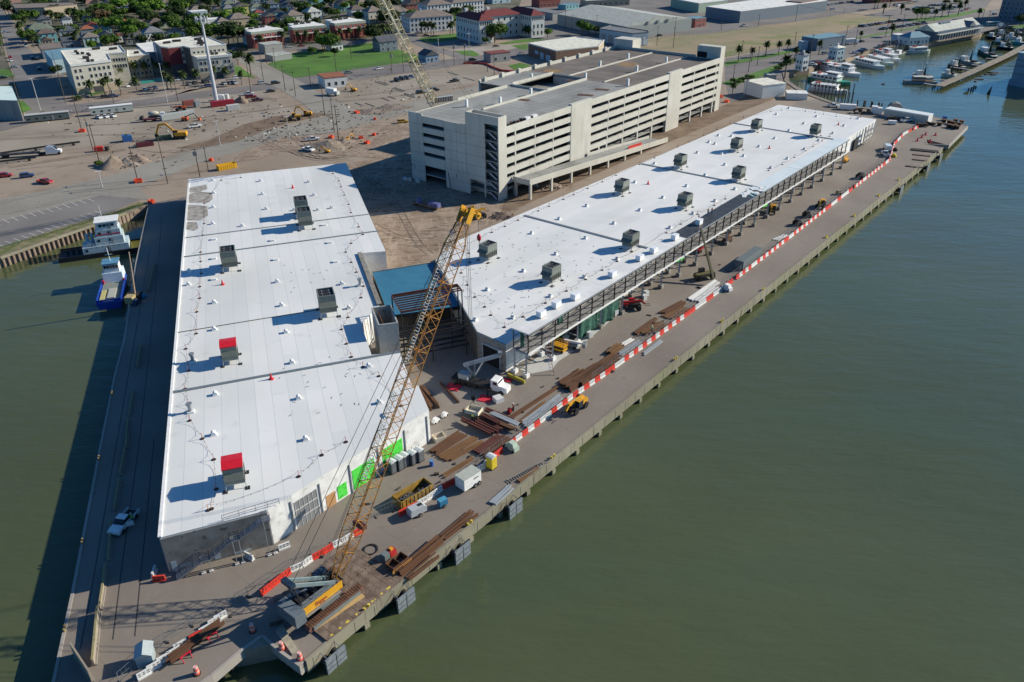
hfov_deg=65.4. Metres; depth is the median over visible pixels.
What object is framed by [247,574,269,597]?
fence panel
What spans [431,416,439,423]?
site equipment
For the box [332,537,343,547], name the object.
traffic barrier
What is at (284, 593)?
timber mat
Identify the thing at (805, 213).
site equipment
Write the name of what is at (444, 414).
site equipment
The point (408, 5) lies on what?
house
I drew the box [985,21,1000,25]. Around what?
bus
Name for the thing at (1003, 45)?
fishing boat
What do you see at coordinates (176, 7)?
tree
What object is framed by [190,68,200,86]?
palm tree
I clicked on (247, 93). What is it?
pickup truck
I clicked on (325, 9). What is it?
tree
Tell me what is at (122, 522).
pickup truck
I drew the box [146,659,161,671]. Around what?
traffic barrier
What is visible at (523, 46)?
grass
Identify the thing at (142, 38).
tree
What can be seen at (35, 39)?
tree
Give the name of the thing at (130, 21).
tree
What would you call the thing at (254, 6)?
house
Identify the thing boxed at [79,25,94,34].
house
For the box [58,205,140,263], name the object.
pushboat
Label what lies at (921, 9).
tree
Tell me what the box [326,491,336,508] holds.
plywood door
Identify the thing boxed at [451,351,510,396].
truck crane
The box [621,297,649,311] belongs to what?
telehandler
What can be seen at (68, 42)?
house
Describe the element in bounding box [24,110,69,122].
site office
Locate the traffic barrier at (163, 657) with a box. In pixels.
[156,652,169,663]
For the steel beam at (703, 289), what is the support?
on the pier deck
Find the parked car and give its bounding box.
[411,198,441,209]
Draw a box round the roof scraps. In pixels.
[278,227,619,415]
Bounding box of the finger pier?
[934,44,1023,89]
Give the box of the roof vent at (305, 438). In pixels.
[302,435,308,441]
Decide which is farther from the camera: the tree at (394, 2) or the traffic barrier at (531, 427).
the tree at (394, 2)
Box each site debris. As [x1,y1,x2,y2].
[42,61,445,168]
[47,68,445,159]
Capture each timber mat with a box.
[274,595,283,601]
[281,590,289,596]
[306,617,333,640]
[309,612,340,634]
[314,609,347,629]
[320,561,351,583]
[327,557,357,578]
[333,552,363,574]
[336,589,366,613]
[337,611,353,623]
[339,548,369,569]
[341,584,372,608]
[344,606,360,618]
[346,579,379,602]
[347,543,375,564]
[353,575,385,597]
[359,570,391,592]
[365,565,397,587]
[371,560,403,582]
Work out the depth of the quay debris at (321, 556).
138.35 m
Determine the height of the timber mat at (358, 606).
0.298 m
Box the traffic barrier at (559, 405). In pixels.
[556,402,562,409]
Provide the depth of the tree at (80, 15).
639.84 m
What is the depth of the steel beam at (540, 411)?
154.13 m
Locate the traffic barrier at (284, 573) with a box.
[280,567,291,578]
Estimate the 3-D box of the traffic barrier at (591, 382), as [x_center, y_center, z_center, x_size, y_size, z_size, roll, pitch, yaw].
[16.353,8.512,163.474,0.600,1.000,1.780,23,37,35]
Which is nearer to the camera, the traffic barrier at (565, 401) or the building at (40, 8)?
the traffic barrier at (565, 401)
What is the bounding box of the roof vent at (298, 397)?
[295,394,301,400]
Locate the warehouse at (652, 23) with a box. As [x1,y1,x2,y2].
[557,4,691,35]
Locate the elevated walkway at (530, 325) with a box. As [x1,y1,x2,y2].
[511,137,849,378]
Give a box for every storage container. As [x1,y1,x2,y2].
[159,109,194,120]
[182,99,193,106]
[193,100,201,106]
[210,98,234,106]
[226,103,239,110]
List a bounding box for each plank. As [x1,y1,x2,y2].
[317,611,340,628]
[340,594,364,611]
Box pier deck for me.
[55,98,965,681]
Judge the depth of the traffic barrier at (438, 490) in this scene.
134.16 m
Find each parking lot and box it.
[0,196,140,247]
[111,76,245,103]
[838,21,929,35]
[864,0,991,19]
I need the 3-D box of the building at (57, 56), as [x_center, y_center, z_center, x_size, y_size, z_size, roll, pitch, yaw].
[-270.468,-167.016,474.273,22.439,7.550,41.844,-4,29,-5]
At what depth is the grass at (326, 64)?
487.61 m
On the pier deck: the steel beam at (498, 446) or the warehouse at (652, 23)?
the steel beam at (498, 446)
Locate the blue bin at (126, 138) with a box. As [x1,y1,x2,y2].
[121,134,132,141]
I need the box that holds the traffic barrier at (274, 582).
[270,575,280,587]
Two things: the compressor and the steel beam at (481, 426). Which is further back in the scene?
the steel beam at (481, 426)
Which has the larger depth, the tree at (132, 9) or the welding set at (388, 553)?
the tree at (132, 9)
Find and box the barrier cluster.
[492,394,503,403]
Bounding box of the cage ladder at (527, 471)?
[507,460,546,482]
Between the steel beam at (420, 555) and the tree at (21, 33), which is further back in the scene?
the tree at (21, 33)
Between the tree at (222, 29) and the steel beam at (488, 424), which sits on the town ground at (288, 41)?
the tree at (222, 29)
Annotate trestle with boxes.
[179,650,192,663]
[206,631,218,643]
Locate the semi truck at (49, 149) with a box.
[0,145,61,158]
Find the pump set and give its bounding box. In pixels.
[93,146,109,151]
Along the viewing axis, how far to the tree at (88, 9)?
664.09 m
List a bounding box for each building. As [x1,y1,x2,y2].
[0,86,23,120]
[12,2,77,18]
[39,42,64,58]
[44,48,78,72]
[60,45,131,94]
[127,49,153,77]
[136,42,158,67]
[154,36,226,76]
[192,52,234,78]
[242,26,284,48]
[258,41,282,53]
[265,51,291,60]
[288,22,326,42]
[317,72,347,87]
[325,17,365,38]
[372,261,459,331]
[483,49,509,62]
[526,7,562,19]
[528,36,603,60]
[531,0,559,7]
[558,3,578,9]
[580,0,629,5]
[599,25,648,45]
[670,0,727,12]
[705,0,827,22]
[743,78,785,98]
[763,73,776,79]
[785,90,807,99]
[786,0,816,2]
[798,40,808,49]
[802,33,846,50]
[862,0,911,2]
[891,33,901,40]
[997,0,1023,21]
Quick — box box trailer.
[455,464,480,491]
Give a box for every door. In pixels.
[94,85,103,92]
[216,72,223,77]
[294,488,320,526]
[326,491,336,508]
[392,462,396,472]
[399,459,403,469]
[405,456,408,466]
[412,453,416,464]
[420,451,423,461]
[492,457,495,468]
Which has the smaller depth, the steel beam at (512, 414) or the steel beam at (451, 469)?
the steel beam at (451, 469)
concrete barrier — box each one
[69,642,95,681]
[91,606,101,666]
[98,581,106,610]
[101,563,107,583]
[106,519,113,561]
[113,477,121,510]
[118,447,127,476]
[124,417,129,448]
[128,389,134,416]
[136,343,142,367]
[147,262,155,291]
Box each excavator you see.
[155,123,187,139]
[294,106,311,116]
[319,146,330,152]
[345,84,356,91]
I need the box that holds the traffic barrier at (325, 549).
[322,542,333,554]
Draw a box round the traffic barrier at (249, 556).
[244,551,254,560]
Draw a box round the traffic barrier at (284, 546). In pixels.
[278,541,290,551]
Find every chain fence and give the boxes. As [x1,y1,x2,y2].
[69,78,237,106]
[268,60,401,77]
[281,48,415,65]
[648,11,858,40]
[726,23,891,54]
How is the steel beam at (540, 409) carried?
on the pier deck
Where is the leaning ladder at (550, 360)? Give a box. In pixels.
[545,343,553,374]
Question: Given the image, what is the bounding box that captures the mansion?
[454,6,545,43]
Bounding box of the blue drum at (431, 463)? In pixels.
[429,459,433,466]
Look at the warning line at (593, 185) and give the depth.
248.41 m
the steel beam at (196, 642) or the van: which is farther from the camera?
the van
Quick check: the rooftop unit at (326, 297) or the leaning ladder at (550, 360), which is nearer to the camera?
the leaning ladder at (550, 360)
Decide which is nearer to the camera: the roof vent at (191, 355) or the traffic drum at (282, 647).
the traffic drum at (282, 647)
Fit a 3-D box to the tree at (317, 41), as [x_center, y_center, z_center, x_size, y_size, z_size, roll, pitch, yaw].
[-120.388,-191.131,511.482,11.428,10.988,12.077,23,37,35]
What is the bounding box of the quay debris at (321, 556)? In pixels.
[229,264,729,626]
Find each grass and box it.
[0,69,13,76]
[0,202,144,255]
[18,100,30,112]
[75,92,103,95]
[234,66,254,77]
[268,43,417,77]
[419,33,459,42]
[455,50,479,56]
[498,39,546,43]
[508,63,531,69]
[511,44,527,49]
[723,64,780,85]
[725,26,920,65]
[907,9,984,20]
[1007,24,1023,29]
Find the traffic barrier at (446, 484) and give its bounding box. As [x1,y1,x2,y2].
[441,480,450,489]
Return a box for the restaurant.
[915,17,983,41]
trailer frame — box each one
[0,146,43,153]
[0,156,35,162]
[44,141,79,147]
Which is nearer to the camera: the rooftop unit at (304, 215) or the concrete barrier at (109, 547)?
the concrete barrier at (109, 547)
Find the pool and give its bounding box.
[140,78,164,83]
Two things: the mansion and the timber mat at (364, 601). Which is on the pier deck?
the timber mat at (364, 601)
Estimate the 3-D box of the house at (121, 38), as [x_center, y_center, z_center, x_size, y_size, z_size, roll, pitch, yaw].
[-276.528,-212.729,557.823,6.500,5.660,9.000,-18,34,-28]
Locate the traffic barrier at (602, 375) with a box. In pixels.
[600,371,605,378]
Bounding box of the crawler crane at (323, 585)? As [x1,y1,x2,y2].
[276,204,480,632]
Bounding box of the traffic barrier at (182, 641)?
[173,638,186,647]
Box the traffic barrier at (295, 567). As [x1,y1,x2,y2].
[290,562,302,572]
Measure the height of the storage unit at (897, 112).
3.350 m
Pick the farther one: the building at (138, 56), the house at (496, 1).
the house at (496, 1)
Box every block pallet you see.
[586,330,592,338]
[642,294,646,300]
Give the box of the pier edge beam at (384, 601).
[304,147,942,672]
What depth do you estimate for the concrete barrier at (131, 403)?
158.12 m
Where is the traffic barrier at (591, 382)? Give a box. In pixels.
[589,379,594,386]
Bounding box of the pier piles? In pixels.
[222,134,962,678]
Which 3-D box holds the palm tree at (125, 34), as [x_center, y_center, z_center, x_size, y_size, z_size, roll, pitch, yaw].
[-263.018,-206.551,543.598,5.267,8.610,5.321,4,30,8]
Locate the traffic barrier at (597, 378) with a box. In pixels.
[594,375,600,382]
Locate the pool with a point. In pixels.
(150, 80)
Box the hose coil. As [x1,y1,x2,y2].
[363,544,377,554]
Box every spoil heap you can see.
[93,155,125,170]
[121,157,140,167]
[129,154,151,163]
[234,96,249,103]
[300,140,357,151]
[333,138,361,147]
[352,108,390,114]
[377,104,410,110]
[488,212,514,219]
[534,181,567,189]
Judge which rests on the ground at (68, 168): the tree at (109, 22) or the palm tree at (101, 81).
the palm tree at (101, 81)
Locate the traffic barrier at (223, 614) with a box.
[213,610,227,619]
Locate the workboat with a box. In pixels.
[96,248,126,310]
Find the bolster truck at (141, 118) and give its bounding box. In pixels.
[139,116,156,121]
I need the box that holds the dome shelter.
[888,101,902,107]
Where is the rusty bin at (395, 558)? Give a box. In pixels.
[385,551,411,574]
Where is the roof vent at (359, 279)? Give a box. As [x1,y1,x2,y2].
[357,277,362,286]
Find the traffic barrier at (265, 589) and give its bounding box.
[260,583,271,595]
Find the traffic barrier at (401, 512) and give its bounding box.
[398,506,407,516]
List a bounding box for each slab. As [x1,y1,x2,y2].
[276,624,297,654]
[520,321,609,372]
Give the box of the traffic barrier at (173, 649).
[166,645,179,652]
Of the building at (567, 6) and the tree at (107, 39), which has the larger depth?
the building at (567, 6)
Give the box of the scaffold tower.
[862,127,874,145]
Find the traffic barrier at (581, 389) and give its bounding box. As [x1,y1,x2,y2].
[578,386,584,393]
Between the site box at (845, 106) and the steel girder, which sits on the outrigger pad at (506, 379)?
the steel girder
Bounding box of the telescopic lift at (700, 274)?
[693,228,715,281]
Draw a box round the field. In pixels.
[640,14,893,56]
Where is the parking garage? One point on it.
(623, 89)
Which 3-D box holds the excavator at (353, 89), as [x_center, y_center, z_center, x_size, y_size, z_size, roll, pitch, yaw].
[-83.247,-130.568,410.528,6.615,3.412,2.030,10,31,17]
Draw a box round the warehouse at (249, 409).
[158,163,430,572]
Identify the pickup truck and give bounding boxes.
[36,177,53,183]
[107,507,139,535]
[188,123,201,127]
[242,91,253,95]
[245,94,256,97]
[251,97,262,101]
[301,146,314,151]
[305,136,319,141]
[826,103,839,107]
[881,150,889,156]
[900,117,912,121]
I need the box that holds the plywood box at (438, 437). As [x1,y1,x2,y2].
[432,431,446,442]
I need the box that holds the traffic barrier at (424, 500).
[417,496,427,503]
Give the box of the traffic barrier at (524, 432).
[521,428,528,436]
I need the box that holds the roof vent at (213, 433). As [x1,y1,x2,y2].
[210,430,216,436]
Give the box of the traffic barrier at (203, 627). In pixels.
[198,622,210,629]
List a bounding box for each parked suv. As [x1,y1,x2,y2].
[0,172,12,177]
[19,172,34,177]
[397,118,408,122]
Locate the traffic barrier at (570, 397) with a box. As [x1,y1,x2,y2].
[567,394,572,401]
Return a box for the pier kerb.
[52,116,967,681]
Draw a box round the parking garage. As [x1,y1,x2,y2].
[408,36,725,200]
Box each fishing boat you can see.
[895,41,906,57]
[912,61,933,79]
[941,59,957,77]
[947,51,966,69]
[955,47,982,66]
[978,39,999,58]
[985,25,1001,39]
[991,28,1010,44]
[996,35,1013,50]
[997,22,1009,35]
[1005,24,1020,39]
[1011,33,1023,44]
[1016,22,1023,35]
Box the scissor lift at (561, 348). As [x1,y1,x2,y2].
[551,337,567,353]
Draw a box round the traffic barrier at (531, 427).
[527,423,534,431]
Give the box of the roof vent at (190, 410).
[186,402,193,413]
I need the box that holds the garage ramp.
[513,136,667,199]
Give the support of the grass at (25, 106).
on the ground at (68, 168)
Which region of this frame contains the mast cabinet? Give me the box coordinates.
[218,94,228,99]
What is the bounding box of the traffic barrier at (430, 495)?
[426,490,435,500]
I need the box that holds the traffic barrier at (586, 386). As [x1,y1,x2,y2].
[583,382,589,389]
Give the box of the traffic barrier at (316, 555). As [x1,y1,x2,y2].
[311,549,323,560]
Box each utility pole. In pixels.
[9,75,24,119]
[54,60,65,102]
[72,96,81,128]
[84,118,93,150]
[89,124,98,159]
[129,146,137,177]
[157,137,167,183]
[192,147,200,176]
[242,52,250,90]
[332,105,338,139]
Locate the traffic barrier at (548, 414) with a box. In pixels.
[545,410,551,418]
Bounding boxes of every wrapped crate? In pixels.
[536,308,545,318]
[551,299,561,308]
[570,291,579,300]
[608,269,616,278]
[635,253,643,261]
[649,245,657,253]
[671,233,678,240]
[695,218,702,225]
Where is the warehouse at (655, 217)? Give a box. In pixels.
[435,105,875,371]
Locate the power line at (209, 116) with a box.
[103,100,327,124]
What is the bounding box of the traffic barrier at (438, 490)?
[434,485,442,494]
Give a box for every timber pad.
[906,165,922,167]
[911,148,938,152]
[913,153,929,156]
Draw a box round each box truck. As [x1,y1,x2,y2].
[325,87,339,95]
[845,38,858,44]
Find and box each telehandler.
[170,105,185,111]
[473,207,486,219]
[560,394,588,415]
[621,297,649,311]
[768,203,776,214]
[815,198,825,208]
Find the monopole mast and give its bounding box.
[194,16,217,100]
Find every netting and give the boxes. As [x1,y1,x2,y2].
[520,332,523,347]
[557,316,562,324]
[578,295,619,339]
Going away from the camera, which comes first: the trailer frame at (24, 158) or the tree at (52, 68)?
the trailer frame at (24, 158)
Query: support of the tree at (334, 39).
on the grass at (326, 64)
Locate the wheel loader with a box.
[284,112,300,120]
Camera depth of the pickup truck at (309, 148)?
314.21 m
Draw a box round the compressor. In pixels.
[406,501,431,517]
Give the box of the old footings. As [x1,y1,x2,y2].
[355,72,474,106]
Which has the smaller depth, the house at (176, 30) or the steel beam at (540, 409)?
the steel beam at (540, 409)
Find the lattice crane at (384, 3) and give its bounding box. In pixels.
[376,0,469,106]
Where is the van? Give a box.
[883,143,892,150]
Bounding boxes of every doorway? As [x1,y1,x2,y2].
[483,344,499,368]
[697,51,706,57]
[853,137,858,150]
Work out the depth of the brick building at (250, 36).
532.27 m
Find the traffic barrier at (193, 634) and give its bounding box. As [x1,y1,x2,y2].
[188,629,200,638]
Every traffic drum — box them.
[193,665,200,676]
[249,622,256,633]
[278,640,285,650]
[296,651,303,661]
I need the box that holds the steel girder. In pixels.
[507,373,524,383]
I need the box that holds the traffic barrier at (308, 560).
[301,555,312,566]
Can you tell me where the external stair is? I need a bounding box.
[176,510,277,579]
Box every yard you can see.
[0,91,302,167]
[320,60,513,108]
[429,40,491,48]
[450,44,519,54]
[495,0,984,41]
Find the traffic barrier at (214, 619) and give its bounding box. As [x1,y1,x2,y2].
[207,615,221,622]
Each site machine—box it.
[693,246,703,253]
[722,232,732,241]
[843,155,848,162]
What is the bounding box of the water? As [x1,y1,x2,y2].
[0,30,1023,681]
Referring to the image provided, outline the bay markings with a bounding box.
[1,198,99,245]
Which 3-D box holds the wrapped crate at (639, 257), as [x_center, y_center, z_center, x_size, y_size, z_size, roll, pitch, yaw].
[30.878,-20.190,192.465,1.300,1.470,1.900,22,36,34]
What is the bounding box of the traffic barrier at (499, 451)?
[496,447,503,456]
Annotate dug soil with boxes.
[179,113,331,147]
[226,120,411,174]
[347,158,528,268]
[501,82,792,211]
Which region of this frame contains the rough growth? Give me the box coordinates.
[0,202,146,247]
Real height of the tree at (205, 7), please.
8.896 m
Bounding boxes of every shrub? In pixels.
[71,96,81,99]
[93,160,103,164]
[730,78,742,82]
[744,74,755,78]
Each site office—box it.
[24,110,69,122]
[89,103,132,115]
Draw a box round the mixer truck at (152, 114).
[148,111,163,117]
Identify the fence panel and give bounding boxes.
[116,660,135,681]
[164,617,192,643]
[190,604,217,627]
[221,587,248,609]
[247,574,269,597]
[310,534,330,552]
[374,500,395,518]
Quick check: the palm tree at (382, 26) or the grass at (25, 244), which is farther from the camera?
the palm tree at (382, 26)
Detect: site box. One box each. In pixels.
[840,103,856,109]
[852,108,871,112]
[871,105,878,113]
[875,107,882,113]
[887,116,904,119]
[888,120,896,124]
[915,123,927,126]
[924,121,935,124]
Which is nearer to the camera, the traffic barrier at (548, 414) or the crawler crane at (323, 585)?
the crawler crane at (323, 585)
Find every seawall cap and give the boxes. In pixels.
[0,236,58,258]
[58,224,94,238]
[118,207,138,216]
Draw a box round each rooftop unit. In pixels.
[219,245,240,273]
[219,337,241,367]
[221,452,249,494]
[293,195,307,219]
[296,206,315,231]
[316,287,340,320]
[477,240,499,263]
[538,261,563,286]
[613,177,630,196]
[619,229,640,251]
[672,153,687,169]
[674,191,693,210]
[728,137,743,152]
[729,165,746,182]
[749,118,762,132]
[807,123,821,137]
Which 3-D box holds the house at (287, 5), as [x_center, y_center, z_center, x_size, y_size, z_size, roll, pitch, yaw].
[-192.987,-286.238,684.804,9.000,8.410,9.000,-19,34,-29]
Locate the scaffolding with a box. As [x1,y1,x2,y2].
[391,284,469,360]
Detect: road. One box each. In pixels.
[0,9,66,113]
[0,48,527,130]
[0,74,63,84]
[0,85,478,221]
[236,57,361,118]
[240,26,455,56]
[395,30,472,59]
[604,0,918,45]
[725,9,1018,102]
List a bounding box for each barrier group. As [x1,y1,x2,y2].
[134,178,142,182]
[147,199,154,203]
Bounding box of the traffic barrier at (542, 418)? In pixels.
[539,415,545,422]
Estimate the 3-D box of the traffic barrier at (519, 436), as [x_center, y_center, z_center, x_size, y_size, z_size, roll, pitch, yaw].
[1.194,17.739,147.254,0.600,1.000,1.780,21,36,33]
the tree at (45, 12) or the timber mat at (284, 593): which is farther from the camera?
the tree at (45, 12)
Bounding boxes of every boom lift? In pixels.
[181,113,200,120]
[564,339,586,349]
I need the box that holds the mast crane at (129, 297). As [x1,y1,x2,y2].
[124,252,142,303]
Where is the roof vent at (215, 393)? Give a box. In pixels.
[212,390,218,396]
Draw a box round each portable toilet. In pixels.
[385,456,397,474]
[393,452,403,471]
[399,449,409,468]
[406,447,417,465]
[414,444,424,462]
[485,452,496,470]
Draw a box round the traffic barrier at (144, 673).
[136,666,152,680]
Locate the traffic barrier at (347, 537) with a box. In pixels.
[343,532,353,542]
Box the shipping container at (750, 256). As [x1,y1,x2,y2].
[734,246,762,269]
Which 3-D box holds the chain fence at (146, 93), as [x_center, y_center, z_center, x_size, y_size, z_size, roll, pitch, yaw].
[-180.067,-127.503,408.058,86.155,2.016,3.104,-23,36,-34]
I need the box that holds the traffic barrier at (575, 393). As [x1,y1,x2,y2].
[572,390,578,397]
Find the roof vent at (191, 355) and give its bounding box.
[188,352,195,362]
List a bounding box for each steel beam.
[165,621,219,663]
[167,618,219,657]
[170,621,224,663]
[396,534,438,572]
[399,535,445,573]
[400,540,443,576]
[406,551,435,579]
[409,555,439,580]
[419,386,432,406]
[420,385,438,405]
[422,394,431,408]
[423,385,438,403]
[429,430,459,451]
[431,432,461,452]
[435,433,463,452]
[435,434,466,455]
[438,436,472,456]
[439,436,474,458]
[440,382,459,402]
[440,509,470,536]
[441,437,477,459]
[442,456,471,475]
[442,510,473,535]
[444,439,476,459]
[444,457,473,477]
[444,513,478,539]
[446,440,482,460]
[451,441,483,460]
[461,418,490,434]
[462,409,512,430]
[462,416,493,433]
[473,433,499,451]
[475,420,498,432]
[475,435,499,452]
[477,419,499,430]
[477,435,502,454]
[480,417,501,430]
[480,437,502,452]
[482,414,497,424]
[483,436,508,454]
[484,413,499,423]
[484,437,509,457]
[485,407,513,419]
[489,413,517,425]
[489,484,508,502]
[490,412,517,423]
[491,484,510,503]
[493,411,519,423]
[493,486,510,503]
[495,488,513,505]
[509,385,556,415]
[511,386,558,417]
[517,466,537,481]
[518,400,544,421]
[519,467,539,482]
[522,394,559,420]
[522,396,559,423]
[523,396,560,424]
[524,397,561,426]
[525,398,563,427]
[559,368,582,384]
[563,369,584,385]
[565,362,597,385]
[565,364,599,387]
[568,364,602,388]
[569,366,600,389]
[574,354,610,379]
[575,352,614,380]
[577,353,617,381]
[580,354,619,383]
[582,355,617,384]
[583,358,618,384]
[618,339,639,353]
[620,341,639,354]
[621,341,641,354]
[634,317,655,333]
[634,318,654,334]
[636,318,657,334]
[641,323,664,333]
[643,340,660,352]
[643,340,662,355]
[645,324,667,335]
[659,300,682,313]
[661,301,684,313]
[664,302,684,314]
[665,306,683,317]
[672,308,689,318]
[688,279,714,298]
[689,280,716,299]
[691,281,718,299]
[697,287,717,301]
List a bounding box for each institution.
[401,8,453,32]
[417,0,451,11]
[444,0,483,12]
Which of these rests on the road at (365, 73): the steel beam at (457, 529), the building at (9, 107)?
the building at (9, 107)
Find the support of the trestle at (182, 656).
on the pier deck
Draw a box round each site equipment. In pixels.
[132,298,140,305]
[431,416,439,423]
[441,411,447,417]
[505,439,518,452]
[722,283,732,291]
[792,218,801,225]
[802,210,811,217]
[855,172,865,178]
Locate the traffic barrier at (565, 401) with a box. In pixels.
[561,397,567,405]
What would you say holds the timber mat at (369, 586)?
on the pier deck
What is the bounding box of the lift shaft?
[371,305,400,353]
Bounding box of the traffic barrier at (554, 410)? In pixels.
[551,406,557,414]
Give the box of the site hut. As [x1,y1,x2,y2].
[133,640,155,669]
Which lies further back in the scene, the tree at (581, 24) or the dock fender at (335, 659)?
the tree at (581, 24)
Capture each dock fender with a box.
[320,641,346,674]
[392,584,415,612]
[450,538,470,564]
[503,495,522,519]
[895,185,903,194]
[923,163,929,171]
[935,153,942,161]
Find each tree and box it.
[0,3,12,13]
[10,12,25,20]
[14,22,21,28]
[16,29,35,43]
[18,9,39,22]
[20,16,28,26]
[25,33,39,41]
[27,34,35,45]
[43,10,52,15]
[48,64,63,74]
[54,25,65,32]
[62,32,76,36]
[63,8,70,16]
[64,7,76,19]
[72,15,79,24]
[73,9,85,14]
[75,12,89,19]
[83,17,98,22]
[84,6,98,11]
[84,79,93,96]
[85,40,97,46]
[89,8,106,19]
[93,2,106,7]
[93,28,102,33]
[98,78,106,93]
[99,3,113,10]
[99,33,120,45]
[100,17,119,32]
[103,75,110,92]
[108,16,124,30]
[110,0,127,6]
[112,7,127,14]
[114,78,122,94]
[115,20,126,27]
[119,24,138,33]
[123,17,139,32]
[123,31,128,44]
[128,1,140,15]
[128,61,137,77]
[129,6,136,14]
[130,75,139,92]
[132,21,147,29]
[134,35,147,42]
[136,5,150,10]
[137,9,152,18]
[138,1,155,9]
[139,11,154,20]
[140,61,147,76]
[149,0,164,14]
[150,32,166,41]
[151,61,158,76]
[152,21,161,28]
[160,15,174,22]
[160,70,168,89]
[161,11,173,16]
[161,61,169,73]
[164,74,174,91]
[166,0,172,6]
[167,18,183,28]
[167,32,180,38]
[169,5,183,13]
[171,0,187,14]
[175,9,185,15]
[178,70,186,88]
[180,17,203,27]
[183,26,199,35]
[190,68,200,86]
[198,5,210,11]
[201,28,211,36]
[204,22,216,28]
[207,0,212,11]
[208,64,216,79]
[210,10,229,17]
[211,23,238,45]
[214,0,220,12]
[220,66,228,83]
[221,21,241,42]
[228,25,245,43]
[229,50,243,64]
[232,7,245,12]
[232,10,244,14]
[236,70,243,84]
[242,52,255,75]
[247,12,258,18]
[248,19,258,25]
[262,3,270,10]
[268,23,279,27]
[274,19,290,27]
[279,31,285,44]
[283,17,295,21]
[289,1,297,10]
[296,1,310,7]
[297,4,308,11]
[302,12,310,21]
[302,30,307,42]
[307,46,316,55]
[311,17,320,22]
[313,34,331,51]
[315,3,324,8]
[319,33,340,51]
[322,6,334,16]
[323,0,335,3]
[327,8,340,14]
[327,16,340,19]
[331,48,339,53]
[340,2,348,11]
[346,0,354,6]
[352,10,362,18]
[356,26,361,37]
[364,0,378,5]
[364,27,381,37]
[367,1,377,6]
[377,10,396,23]
[379,23,386,35]
[391,0,401,5]
[447,22,452,35]
[449,7,461,11]
[461,4,474,11]
[484,21,506,42]
[485,31,494,37]
[522,25,533,32]
[544,28,552,37]
[576,19,589,34]
[583,23,594,34]
[593,26,599,34]
[729,81,737,96]
[735,44,742,61]
[749,46,756,61]
[763,40,770,56]
[777,40,783,54]
[781,54,793,77]
[785,39,791,52]
[792,46,799,58]
[817,40,823,53]
[912,6,927,19]
[940,4,946,17]
[957,2,963,13]
[1014,14,1023,25]
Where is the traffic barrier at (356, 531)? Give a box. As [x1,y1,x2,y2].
[353,528,362,536]
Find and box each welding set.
[380,546,396,562]
[437,496,447,507]
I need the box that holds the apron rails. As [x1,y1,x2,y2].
[79,218,161,649]
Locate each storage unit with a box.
[883,106,894,116]
[889,107,899,116]
[894,108,904,116]
[900,109,909,118]
[905,110,914,117]
[911,111,920,120]
[916,112,927,121]
[922,113,933,122]
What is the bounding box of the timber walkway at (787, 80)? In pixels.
[782,72,870,109]
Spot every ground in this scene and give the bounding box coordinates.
[0,0,1022,667]
[0,25,20,95]
[18,0,520,75]
[66,60,241,91]
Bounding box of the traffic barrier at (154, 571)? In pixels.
[151,565,157,578]
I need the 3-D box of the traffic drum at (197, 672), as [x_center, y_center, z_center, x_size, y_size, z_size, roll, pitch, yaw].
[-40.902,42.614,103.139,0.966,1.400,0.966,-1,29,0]
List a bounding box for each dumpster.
[136,140,154,147]
[155,134,171,140]
[216,161,236,170]
[392,477,432,508]
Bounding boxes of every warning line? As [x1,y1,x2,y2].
[184,176,237,502]
[209,440,342,504]
[333,173,396,398]
[461,108,856,303]
[491,197,724,324]
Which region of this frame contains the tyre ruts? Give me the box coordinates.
[5,70,891,254]
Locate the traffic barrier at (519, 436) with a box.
[515,433,522,440]
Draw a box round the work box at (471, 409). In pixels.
[464,402,482,415]
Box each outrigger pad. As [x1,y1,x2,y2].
[444,382,461,390]
[477,394,491,402]
[504,377,512,382]
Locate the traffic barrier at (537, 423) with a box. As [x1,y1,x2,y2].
[534,419,540,427]
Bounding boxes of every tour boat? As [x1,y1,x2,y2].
[808,70,850,85]
[808,75,847,93]
[819,59,841,68]
[825,60,860,76]
[851,55,884,69]
[867,48,893,66]
[873,42,892,54]
[881,45,900,62]
[907,43,930,53]
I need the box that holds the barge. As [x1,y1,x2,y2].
[903,75,936,84]
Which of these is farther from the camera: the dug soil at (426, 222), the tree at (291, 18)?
the tree at (291, 18)
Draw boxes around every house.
[24,23,53,30]
[35,15,52,24]
[36,28,57,42]
[40,36,52,43]
[57,25,78,38]
[60,36,81,47]
[61,15,72,24]
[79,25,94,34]
[80,32,100,47]
[81,15,92,23]
[82,21,98,29]
[83,0,97,3]
[97,30,116,44]
[101,25,111,32]
[114,32,122,41]
[122,33,145,44]
[140,26,164,41]
[146,18,166,27]
[167,27,184,36]
[188,5,197,9]
[188,9,208,17]
[203,17,217,26]
[215,17,229,25]
[220,4,231,13]
[221,0,234,5]
[225,13,250,24]
[231,2,248,15]
[248,0,259,3]
[248,3,265,12]
[251,9,263,17]
[260,11,275,24]
[263,0,278,9]
[268,8,283,14]
[276,12,291,20]
[279,0,291,7]
[280,2,293,10]
[285,10,304,21]
[302,7,321,19]
[308,0,323,4]
[318,6,334,14]
[326,41,342,50]
[333,0,348,11]
[346,5,364,15]
[354,0,367,6]
[361,6,383,23]
[371,34,397,51]
[384,6,407,20]
[401,0,417,9]
[417,49,438,62]
[484,0,510,3]
[686,16,706,27]
[795,50,809,70]
[828,43,844,61]
[898,31,930,44]
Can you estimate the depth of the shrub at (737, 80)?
418.52 m
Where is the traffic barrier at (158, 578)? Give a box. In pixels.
[152,575,165,582]
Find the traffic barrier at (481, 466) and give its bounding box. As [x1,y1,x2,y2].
[476,463,485,469]
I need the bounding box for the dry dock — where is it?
[1008,51,1023,87]
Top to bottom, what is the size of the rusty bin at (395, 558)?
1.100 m

